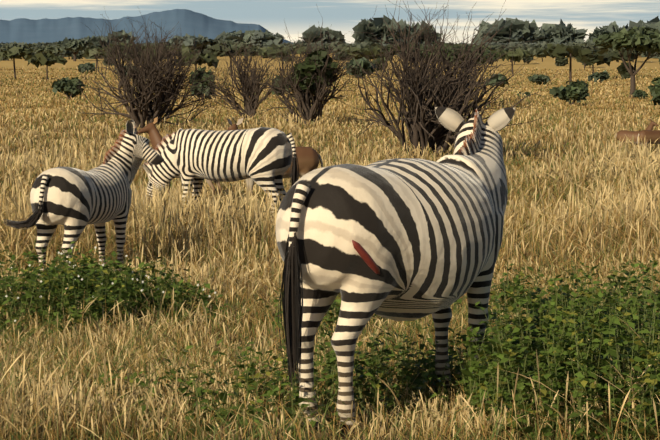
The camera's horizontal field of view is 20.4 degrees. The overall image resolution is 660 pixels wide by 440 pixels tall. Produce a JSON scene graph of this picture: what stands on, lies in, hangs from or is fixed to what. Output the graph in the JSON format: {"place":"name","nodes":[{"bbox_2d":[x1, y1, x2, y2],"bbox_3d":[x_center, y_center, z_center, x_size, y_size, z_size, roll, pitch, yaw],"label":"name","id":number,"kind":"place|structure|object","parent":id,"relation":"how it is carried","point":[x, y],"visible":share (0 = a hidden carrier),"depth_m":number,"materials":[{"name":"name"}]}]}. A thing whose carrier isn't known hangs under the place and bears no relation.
{"place":"outdoors","nodes":[
{"label":"outdoors","id":0,"kind":"place"},
{"bbox_2d":[0,9,290,43],"bbox_3d":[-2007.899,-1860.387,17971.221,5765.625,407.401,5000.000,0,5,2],"label":"distant hill","id":1,"kind":"structure","parent":0,"point":[45,30],"depth_m":16868.44,"materials":[{"name":"blue stone"}]},
{"bbox_2d":[0,0,659,43],"bbox_3d":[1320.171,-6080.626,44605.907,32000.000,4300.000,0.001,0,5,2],"label":"sky","id":2,"kind":"structure","parent":0,"point":[300,17],"depth_m":44724.22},
{"bbox_2d":[0,53,659,439],"bbox_3d":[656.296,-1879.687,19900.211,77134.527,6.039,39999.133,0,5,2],"label":"ground","id":3,"kind":"structure","parent":0,"point":[518,67],"depth_m":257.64,"materials":[{"name":"plant"}]},
{"bbox_2d":[51,77,84,99],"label":"green bush","id":4,"kind":"object","parent":3,"relation":"on","point":[67,85],"visible":0.94,"depth_m":185.61,"materials":[{"name":"green plant"}]},
{"bbox_2d":[57,38,93,60],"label":"acacia","id":5,"kind":"object","parent":3,"relation":"on","point":[69,44],"visible":0.98,"depth_m":596.45,"materials":[{"name":"green plant"}]},
{"bbox_2d":[3,119,163,277],"bbox_3d":[-2.231,-0.148,17.087,0.751,1.535,1.644,5,7,41],"label":"zebra","id":6,"kind":"object","parent":3,"relation":"on","point":[74,201],"visible":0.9,"depth_m":16.76},
{"bbox_2d":[77,62,94,73],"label":"green bush","id":7,"kind":"object","parent":3,"relation":"on","point":[86,67],"visible":0.96,"depth_m":389.49,"materials":[{"name":"green plant"}]},
{"bbox_2d":[84,35,108,47],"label":"acacia","id":8,"kind":"object","parent":3,"relation":"on","point":[95,41],"visible":0.5,"depth_m":787.11,"materials":[{"name":"green plant"}]},
{"bbox_2d":[105,30,135,44],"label":"acacia","id":9,"kind":"object","parent":3,"relation":"on","point":[119,35],"visible":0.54,"depth_m":977.01,"materials":[{"name":"green plant"}]},
{"bbox_2d":[113,64,139,76],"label":"green bush","id":10,"kind":"object","parent":3,"relation":"on","point":[127,69],"visible":0.12,"depth_m":354.95,"materials":[{"name":"green plant"}]},
{"bbox_2d":[74,8,229,129],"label":"bare thorn bush","id":11,"kind":"object","parent":3,"relation":"on","point":[151,82],"visible":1,"depth_m":88.85,"materials":[{"name":"brown plant"}]},
{"bbox_2d":[138,117,221,197],"bbox_3d":[-2.254,-0.828,28.571,1.564,1.549,0.422,3,6,32],"label":"impala","id":12,"kind":"object","parent":3,"relation":"on","point":[152,131],"visible":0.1,"depth_m":28.77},
{"bbox_2d":[167,33,211,49],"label":"acacia","id":13,"kind":"object","parent":3,"relation":"on","point":[187,40],"visible":0.77,"depth_m":788.93,"materials":[{"name":"green plant"}]},
{"bbox_2d":[189,66,216,99],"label":"green bush","id":14,"kind":"object","parent":3,"relation":"on","point":[202,79],"visible":0.54,"depth_m":168.87,"materials":[{"name":"green plant"}]},
{"bbox_2d":[143,127,298,211],"bbox_3d":[-1.487,-0.543,24.424,2.292,1.407,0.715,2,6,20],"label":"zebra","id":15,"kind":"object","parent":3,"relation":"on","point":[262,157],"visible":0.83,"depth_m":24.08},
{"bbox_2d":[214,30,244,43],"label":"acacia","id":16,"kind":"object","parent":3,"relation":"on","point":[227,36],"visible":0.29,"depth_m":1484.77,"materials":[{"name":"green plant"}]},
{"bbox_2d":[195,26,286,118],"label":"bare thorn bush","id":17,"kind":"object","parent":3,"relation":"on","point":[250,106],"visible":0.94,"depth_m":113.90,"materials":[{"name":"brown plant"}]},
{"bbox_2d":[243,30,284,57],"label":"acacia","id":18,"kind":"object","parent":3,"relation":"on","point":[262,38],"visible":0.85,"depth_m":764.54,"materials":[{"name":"green plant"}]},
{"bbox_2d":[227,118,322,195],"bbox_3d":[-0.848,-0.804,28.173,1.563,1.549,0.429,-2,6,-18],"label":"impala","id":19,"kind":"object","parent":3,"relation":"on","point":[309,158],"visible":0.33,"depth_m":28.13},
{"bbox_2d":[271,74,289,98],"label":"green bush","id":20,"kind":"object","parent":3,"relation":"on","point":[273,92],"visible":0.29,"depth_m":183.32,"materials":[{"name":"green plant"}]},
{"bbox_2d":[240,4,365,126],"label":"bare thorn bush","id":21,"kind":"object","parent":3,"relation":"on","point":[306,98],"visible":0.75,"depth_m":97.28,"materials":[{"name":"brown plant"}]},
{"bbox_2d":[289,49,337,93],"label":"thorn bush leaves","id":22,"kind":"object","parent":21,"relation":"on","point":[306,69],"visible":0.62,"depth_m":96.55,"materials":[{"name":"green plant"}]},
{"bbox_2d":[299,24,346,43],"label":"acacia","id":23,"kind":"object","parent":3,"relation":"on","point":[313,32],"visible":0.67,"depth_m":1715.82,"materials":[{"name":"green plant"}]},
{"bbox_2d":[0,241,659,439],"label":"green herbs","id":24,"kind":"object","parent":3,"relation":"on","point":[557,327],"visible":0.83,"depth_m":10.02,"materials":[{"name":"green plant"}]},
{"bbox_2d":[0,38,659,83],"bbox_3d":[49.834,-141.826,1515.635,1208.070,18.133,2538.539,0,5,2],"label":"tree line","id":25,"kind":"object","parent":3,"relation":"on","point":[47,54],"visible":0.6,"depth_m":395.99,"materials":[{"name":"green plant"}]},
{"bbox_2d":[343,57,377,77],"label":"green bush","id":26,"kind":"object","parent":3,"relation":"on","point":[365,63],"visible":0.83,"depth_m":354.28,"materials":[{"name":"green plant"}]},
{"bbox_2d":[351,15,403,43],"bbox_3d":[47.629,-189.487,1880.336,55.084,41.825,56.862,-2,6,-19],"label":"acacia","id":27,"kind":"object","parent":3,"relation":"on","point":[378,26],"visible":0.73,"depth_m":1866.74,"materials":[{"name":"green plant"}]},
{"bbox_2d":[275,107,515,435],"bbox_3d":[0.499,0.230,10.048,0.872,1.646,2.324,4,7,38],"label":"zebra","id":28,"kind":"object","parent":3,"relation":"on","point":[403,239],"visible":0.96,"depth_m":9.42,"materials":[{"name":"white"}]},
{"bbox_2d":[398,19,441,44],"bbox_3d":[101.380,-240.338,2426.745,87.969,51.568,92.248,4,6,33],"label":"acacia","id":29,"kind":"object","parent":3,"relation":"on","point":[402,24],"visible":0.29,"depth_m":2410.16,"materials":[{"name":"green plant"}]},
{"bbox_2d":[324,0,557,160],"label":"bare thorn bush","id":30,"kind":"object","parent":3,"relation":"on","point":[424,126],"visible":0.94,"depth_m":53.60,"materials":[{"name":"brown plant"}]},
{"bbox_2d":[397,41,501,104],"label":"acacia","id":31,"kind":"object","parent":3,"relation":"on","point":[484,54],"visible":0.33,"depth_m":145.63,"materials":[{"name":"green plant"}]},
{"bbox_2d":[485,73,508,87],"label":"green bush","id":32,"kind":"object","parent":3,"relation":"on","point":[499,76],"visible":0.58,"depth_m":250.09,"materials":[{"name":"green plant"}]},
{"bbox_2d":[473,18,540,43],"bbox_3d":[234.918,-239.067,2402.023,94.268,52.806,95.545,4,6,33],"label":"acacia","id":33,"kind":"object","parent":3,"relation":"on","point":[524,30],"visible":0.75,"depth_m":2381.84,"materials":[{"name":"green plant"}]},
{"bbox_2d":[517,92,530,97],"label":"green bush","id":34,"kind":"object","parent":3,"relation":"on","point":[526,93],"visible":0.48,"depth_m":175.45,"materials":[{"name":"green plant"}]},
{"bbox_2d":[527,74,550,84],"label":"green bush","id":35,"kind":"object","parent":3,"relation":"on","point":[541,78],"visible":1,"depth_m":268.99,"materials":[{"name":"green plant"}]},
{"bbox_2d":[531,19,587,43],"bbox_3d":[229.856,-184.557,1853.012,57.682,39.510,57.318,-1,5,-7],"label":"acacia","id":36,"kind":"object","parent":3,"relation":"on","point":[561,32],"visible":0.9,"depth_m":1838.32,"materials":[{"name":"green plant"}]},
{"bbox_2d":[549,79,588,105],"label":"green bush","id":37,"kind":"object","parent":3,"relation":"on","point":[577,91],"visible":1,"depth_m":154.65,"materials":[{"name":"green plant"}]},
{"bbox_2d":[588,70,609,82],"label":"green bush","id":38,"kind":"object","parent":3,"relation":"on","point":[601,76],"visible":0.96,"depth_m":288.51,"materials":[{"name":"green plant"}]},
{"bbox_2d":[585,21,624,41],"bbox_3d":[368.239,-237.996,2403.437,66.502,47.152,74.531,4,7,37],"label":"acacia","id":39,"kind":"object","parent":3,"relation":"on","point":[611,27],"visible":0.12,"depth_m":2391.25,"materials":[{"name":"green plant"}]},
{"bbox_2d":[593,26,659,97],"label":"acacia","id":40,"kind":"object","parent":3,"relation":"on","point":[643,39],"visible":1,"depth_m":186.22,"materials":[{"name":"green plant"}]},
{"bbox_2d":[616,119,658,154],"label":"impala","id":41,"kind":"object","parent":3,"relation":"on","point":[620,134],"visible":0.54,"depth_m":57.11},
{"bbox_2d":[619,16,659,31],"bbox_3d":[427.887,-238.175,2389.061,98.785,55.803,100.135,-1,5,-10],"label":"acacia","id":42,"kind":"object","parent":3,"relation":"on","point":[654,23],"visible":0.17,"depth_m":2377.91,"materials":[{"name":"green plant"}]},
{"bbox_2d":[632,89,647,98],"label":"green bush","id":43,"kind":"object","parent":3,"relation":"on","point":[638,93],"visible":0.92,"depth_m":175.45,"materials":[{"name":"green plant"}]},
{"bbox_2d":[637,130,659,147],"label":"impala","id":44,"kind":"object","parent":3,"relation":"on","point":[652,135],"visible":0.75,"depth_m":56.06,"materials":[{"name":"brown"}]},
{"bbox_2d":[647,77,659,105],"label":"green bush","id":45,"kind":"object","parent":3,"relation":"on","point":[655,91],"visible":1,"depth_m":135.56,"materials":[{"name":"green plant"}]}
]}

